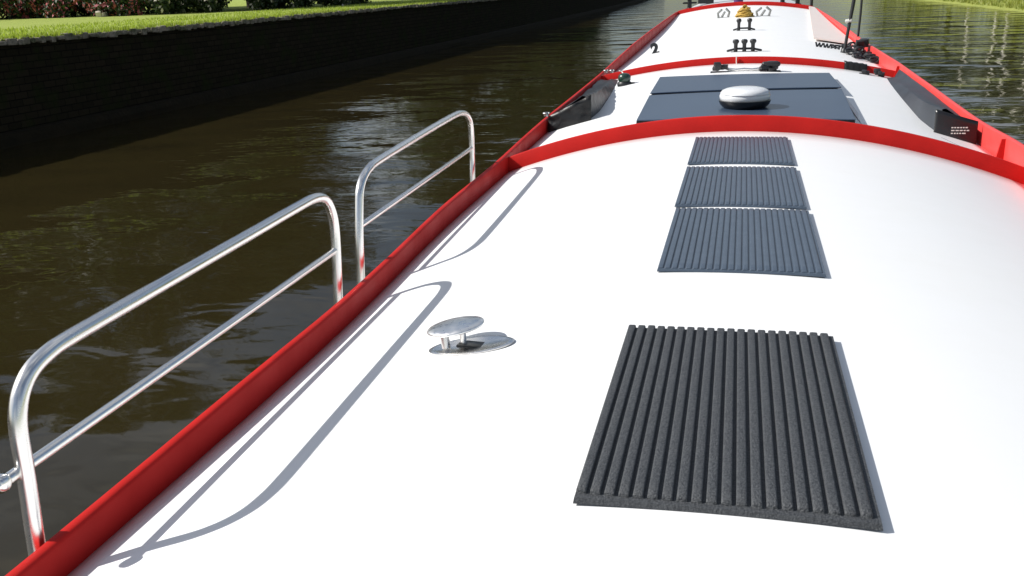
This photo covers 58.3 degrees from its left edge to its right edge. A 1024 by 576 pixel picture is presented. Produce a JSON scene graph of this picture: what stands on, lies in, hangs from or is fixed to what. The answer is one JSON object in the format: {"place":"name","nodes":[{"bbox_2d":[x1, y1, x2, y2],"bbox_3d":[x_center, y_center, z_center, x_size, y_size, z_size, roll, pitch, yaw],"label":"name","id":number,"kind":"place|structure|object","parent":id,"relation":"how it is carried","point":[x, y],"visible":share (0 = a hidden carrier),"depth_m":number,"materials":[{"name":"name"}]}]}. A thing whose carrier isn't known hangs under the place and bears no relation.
{"place":"outdoors","nodes":[
{"label":"outdoors","id":0,"kind":"place"},
{"bbox_2d":[0,0,470,40],"bbox_3d":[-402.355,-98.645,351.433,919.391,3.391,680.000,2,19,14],"label":"lawn","id":1,"kind":"structure","parent":0,"point":[236,6],"depth_m":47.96,"materials":[{"name":"green plant"}]},
{"bbox_2d":[0,0,34,19],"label":"flowering shrub","id":2,"kind":"object","parent":1,"relation":"on","point":[5,11],"visible":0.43,"depth_m":56.53,"materials":[{"name":"green plant"}]},
{"bbox_2d":[6,0,59,18],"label":"flowering shrub","id":3,"kind":"object","parent":1,"relation":"on","point":[32,7],"visible":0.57,"depth_m":55.44,"materials":[{"name":"green plant"}]},
{"bbox_2d":[36,0,82,17],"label":"flowering shrub","id":4,"kind":"object","parent":1,"relation":"on","point":[62,8],"visible":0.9,"depth_m":54.21,"materials":[{"name":"green plant"}]},
{"bbox_2d":[68,1,95,16],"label":"shrub","id":5,"kind":"object","parent":1,"relation":"on","point":[83,10],"visible":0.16,"depth_m":57.45,"materials":[{"name":"green plant"}]},
{"bbox_2d":[73,0,120,16],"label":"flowering shrub","id":6,"kind":"object","parent":1,"relation":"on","point":[89,6],"visible":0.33,"depth_m":53.35,"materials":[{"name":"green plant"}]},
{"bbox_2d":[95,11,107,16],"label":"garden stone","id":7,"kind":"object","parent":1,"relation":"on","point":[99,14],"visible":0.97,"depth_m":52.17,"materials":[{"name":"beige stone"}]},
{"bbox_2d":[91,0,153,15],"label":"flowering shrub","id":8,"kind":"object","parent":1,"relation":"on","point":[119,7],"visible":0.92,"depth_m":52.26,"materials":[{"name":"green plant"}]},
{"bbox_2d":[123,3,161,13],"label":"shrub","id":9,"kind":"object","parent":1,"relation":"on","point":[147,12],"visible":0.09,"depth_m":55.65,"materials":[{"name":"green plant"}]},
{"bbox_2d":[141,0,188,14],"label":"flowering shrub","id":10,"kind":"object","parent":1,"relation":"on","point":[164,7],"visible":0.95,"depth_m":51.92,"materials":[{"name":"green plant"}]},
{"bbox_2d":[177,0,204,12],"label":"shrub","id":11,"kind":"object","parent":1,"relation":"on","point":[189,5],"visible":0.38,"depth_m":54.30,"materials":[{"name":"green plant"}]},
{"bbox_2d":[192,0,231,12],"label":"flowering shrub","id":12,"kind":"object","parent":1,"relation":"on","point":[212,6],"visible":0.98,"depth_m":53.37,"materials":[{"name":"green plant"}]},
{"bbox_2d":[247,0,282,9],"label":"flowering shrub","id":13,"kind":"object","parent":1,"relation":"on","point":[261,4],"visible":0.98,"depth_m":54.95,"materials":[{"name":"green plant"}]},
{"bbox_2d":[246,0,292,8],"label":"shrub","id":14,"kind":"object","parent":1,"relation":"on","point":[281,4],"visible":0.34,"depth_m":58.61,"materials":[{"name":"green plant"}]},
{"bbox_2d":[290,0,316,7],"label":"flowering shrub","id":15,"kind":"object","parent":1,"relation":"on","point":[301,3],"visible":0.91,"depth_m":57.36,"materials":[{"name":"green plant"}]},
{"bbox_2d":[318,0,350,5],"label":"flowering shrub","id":16,"kind":"object","parent":1,"relation":"on","point":[334,2],"visible":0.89,"depth_m":59.98,"materials":[{"name":"green plant"}]},
{"bbox_2d":[316,0,357,4],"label":"shrub","id":17,"kind":"object","parent":1,"relation":"on","point":[354,2],"visible":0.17,"depth_m":63.99,"materials":[{"name":"green plant"}]},
{"bbox_2d":[352,0,371,3],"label":"shrub","id":18,"kind":"object","parent":1,"relation":"on","point":[362,2],"visible":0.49,"depth_m":67.58,"materials":[{"name":"green plant"}]},
{"bbox_2d":[0,0,641,149],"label":"quay wall","id":19,"kind":"structure","parent":0,"point":[60,85],"depth_m":30.15,"materials":[{"name":"stone"}]},
{"bbox_2d":[0,0,1023,575],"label":"water","id":20,"kind":"structure","parent":0,"point":[96,220],"depth_m":15.52,"materials":[{"name":"black liquid"}]},
{"bbox_2d":[5,0,1023,575],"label":"barge","id":21,"kind":"object","parent":20,"relation":"on","point":[359,430],"visible":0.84,"depth_m":3.26,"materials":[{"name":"white paint"}]},
{"bbox_2d":[0,193,342,555],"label":"handrail","id":22,"kind":"object","parent":21,"relation":"attached to","point":[26,461],"visible":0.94,"depth_m":2.74,"materials":[{"name":"silver metal"}]},
{"bbox_2d":[355,110,474,284],"bbox_3d":[-0.583,-0.603,6.327,0.050,0.966,3.094,1,18,10],"label":"handrail","id":23,"kind":"object","parent":21,"relation":"attached to","point":[366,171],"visible":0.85,"depth_m":5.45,"materials":[{"name":"silver metal"}]},
{"bbox_2d":[427,316,513,355],"bbox_3d":[-0.162,0.187,3.439,0.341,0.118,0.206,12,23,37],"label":"mooring button","id":24,"kind":"object","parent":21,"relation":"on","point":[445,330],"visible":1,"depth_m":3.43,"materials":[{"name":"silver metal"}]},
{"bbox_2d":[548,79,617,132],"bbox_3d":[1.049,-2.407,11.413,0.468,0.414,3.884,2,19,14],"label":"side board","id":25,"kind":"object","parent":21,"relation":"on","point":[588,105],"visible":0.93,"depth_m":9.70,"materials":[{"name":"grey metal"}]},
{"bbox_2d":[617,73,634,86],"bbox_3d":[1.525,-2.781,12.297,0.240,0.190,0.200,2,19,14],"label":"navigation lamp","id":26,"kind":"object","parent":21,"relation":"on","point":[624,79],"visible":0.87,"depth_m":12.23,"materials":[{"name":"green glass"}]},
{"bbox_2d":[650,43,658,53],"bbox_3d":[2.592,-4.338,16.674,0.151,0.221,0.016,-7,6,16],"label":"hook","id":27,"kind":"object","parent":21,"relation":"on","point":[655,45],"visible":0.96,"depth_m":16.66,"materials":[{"name":"black metal"}]},
{"bbox_2d":[683,0,696,8],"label":"bollard","id":28,"kind":"object","parent":21,"relation":"on","point":[689,3],"visible":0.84,"depth_m":29.88,"materials":[{"name":"black metal"}]},
{"bbox_2d":[698,0,713,3],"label":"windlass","id":29,"kind":"object","parent":21,"relation":"on","point":[705,1],"visible":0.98,"depth_m":30.13,"materials":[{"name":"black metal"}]},
{"bbox_2d":[717,8,729,17],"bbox_3d":[5.434,-7.053,23.594,0.347,0.266,0.140,2,19,14],"label":"fairlead","id":30,"kind":"object","parent":21,"relation":"on","point":[724,12],"visible":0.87,"depth_m":23.57,"materials":[{"name":"grey metal"}]},
{"bbox_2d":[573,325,882,530],"bbox_3d":[0.625,0.337,2.687,0.706,0.030,1.184,2,19,13],"label":"ribbed mat","id":31,"kind":"object","parent":21,"relation":"on","point":[748,423],"visible":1,"depth_m":2.49,"materials":[{"name":"rubber"}]},
{"bbox_2d":[675,166,806,208],"bbox_3d":[1.379,-0.622,5.552,0.706,0.020,1.125,2,19,14],"label":"ribbed mat","id":32,"kind":"object","parent":21,"relation":"on","point":[743,186],"visible":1,"depth_m":5.44,"materials":[{"name":"grey rubber"}]},
{"bbox_2d":[687,137,794,164],"bbox_3d":[1.671,-1.010,6.710,0.706,0.019,1.105,2,19,14],"label":"ribbed mat","id":33,"kind":"object","parent":21,"relation":"on","point":[746,150],"visible":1,"depth_m":6.61,"materials":[{"name":"grey rubber"}]},
{"bbox_2d":[657,207,825,276],"bbox_3d":[1.102,-0.245,4.430,0.700,0.020,1.150,2,19,14],"label":"ribbed mat","id":34,"kind":"object","parent":21,"relation":"on","point":[757,241],"visible":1,"depth_m":4.30,"materials":[{"name":"grey rubber"}]},
{"bbox_2d":[733,18,754,30],"bbox_3d":[4.868,-5.514,19.264,0.457,0.275,0.180,2,19,14],"label":"bollard","id":35,"kind":"object","parent":21,"relation":"on","point":[739,20],"visible":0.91,"depth_m":19.24,"materials":[{"name":"black metal"}]},
{"bbox_2d":[727,39,761,51],"bbox_3d":[3.737,-3.890,14.779,0.556,0.224,0.180,2,19,14],"label":"bollard","id":36,"kind":"object","parent":21,"relation":"on","point":[743,48],"visible":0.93,"depth_m":14.75,"materials":[{"name":"black metal"}]},
{"bbox_2d":[735,4,753,17],"bbox_3d":[5.897,-6.998,23.273,0.491,0.354,0.432,2,19,14],"label":"rope coil","id":37,"kind":"object","parent":21,"relation":"on","point":[744,10],"visible":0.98,"depth_m":23.18,"materials":[{"name":"beige fabric"}]},
{"bbox_2d":[719,86,770,109],"bbox_3d":[2.166,-1.774,8.547,0.476,0.197,0.482,2,19,14],"label":"roof ventilator","id":38,"kind":"object","parent":21,"relation":"on","point":[745,97],"visible":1,"depth_m":8.38,"materials":[{"name":"white plastic"}]},
{"bbox_2d":[710,61,780,72],"bbox_3d":[3.036,-2.870,11.953,0.890,0.154,0.205,2,19,14],"label":"hatch catch","id":39,"kind":"object","parent":21,"relation":"attached to","point":[769,66],"visible":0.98,"depth_m":11.92,"materials":[{"name":"black metal"}]},
{"bbox_2d":[755,6,771,15],"bbox_3d":[6.420,-7.055,23.451,0.404,0.267,0.140,2,19,14],"label":"fairlead","id":40,"kind":"object","parent":21,"relation":"on","point":[763,12],"visible":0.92,"depth_m":23.43,"materials":[{"name":"grey metal"}]},
{"bbox_2d":[815,42,843,49],"bbox_3d":[5.530,-4.160,15.920,0.571,0.132,0.009,11,11,11],"label":"chain","id":41,"kind":"object","parent":21,"relation":"on","point":[835,46],"visible":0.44,"depth_m":15.92,"materials":[{"name":"black metal"}]},
{"bbox_2d":[809,6,853,44],"bbox_3d":[7.277,-6.426,22.142,0.740,0.407,11.200,2,19,14],"label":"gangway board","id":42,"kind":"object","parent":21,"relation":"on","point":[823,28],"visible":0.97,"depth_m":19.41,"materials":[{"name":"white paint"}]},
{"bbox_2d":[840,0,855,52],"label":"pole","id":43,"kind":"object","parent":21,"relation":"on","point":[849,21],"visible":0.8,"depth_m":15.21,"materials":[{"name":"black metal"}]},
{"bbox_2d":[844,61,866,71],"bbox_3d":[4.739,-3.048,12.685,0.300,0.174,0.132,2,19,14],"label":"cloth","id":44,"kind":"object","parent":21,"relation":"on","point":[853,66],"visible":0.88,"depth_m":12.63,"materials":[{"name":"black fabric"}]},
{"bbox_2d":[840,42,878,63],"bbox_3d":[5.799,-3.929,15.334,0.530,0.264,2.286,2,19,14],"label":"chain heap","id":45,"kind":"object","parent":21,"relation":"on","point":[858,52],"visible":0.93,"depth_m":14.71,"materials":[{"name":"black metal"}]},
{"bbox_2d":[856,0,862,39],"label":"pole","id":46,"kind":"object","parent":21,"relation":"on","point":[860,15],"visible":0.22,"depth_m":17.06,"materials":[{"name":"black metal"}]},
{"bbox_2d":[855,38,868,47],"bbox_3d":[5.894,-4.123,15.474,0.220,0.162,0.304,2,19,14],"label":"deck clamp","id":47,"kind":"object","parent":21,"relation":"attached to","point":[863,42],"visible":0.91,"depth_m":15.36,"materials":[{"name":"black metal"}]},
{"bbox_2d":[859,68,884,76],"bbox_3d":[4.858,-2.899,12.395,0.368,0.124,0.172,0,18,6],"label":"deck clamp","id":48,"kind":"object","parent":21,"relation":"on","point":[878,72],"visible":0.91,"depth_m":12.35,"materials":[{"name":"black metal"}]},
{"bbox_2d":[887,69,978,144],"bbox_3d":[4.542,-2.121,10.347,0.370,0.351,4.387,2,19,14],"label":"side board","id":49,"kind":"object","parent":21,"relation":"on","point":[932,111],"visible":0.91,"depth_m":8.86,"materials":[{"name":"grey metal"}]},
{"bbox_2d":[925,0,1023,11],"bbox_3d":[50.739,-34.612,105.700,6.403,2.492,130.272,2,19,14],"label":"grass","id":50,"kind":"structure","parent":0,"point":[997,2],"depth_m":76.53,"materials":[{"name":"green plant"}]}
]}

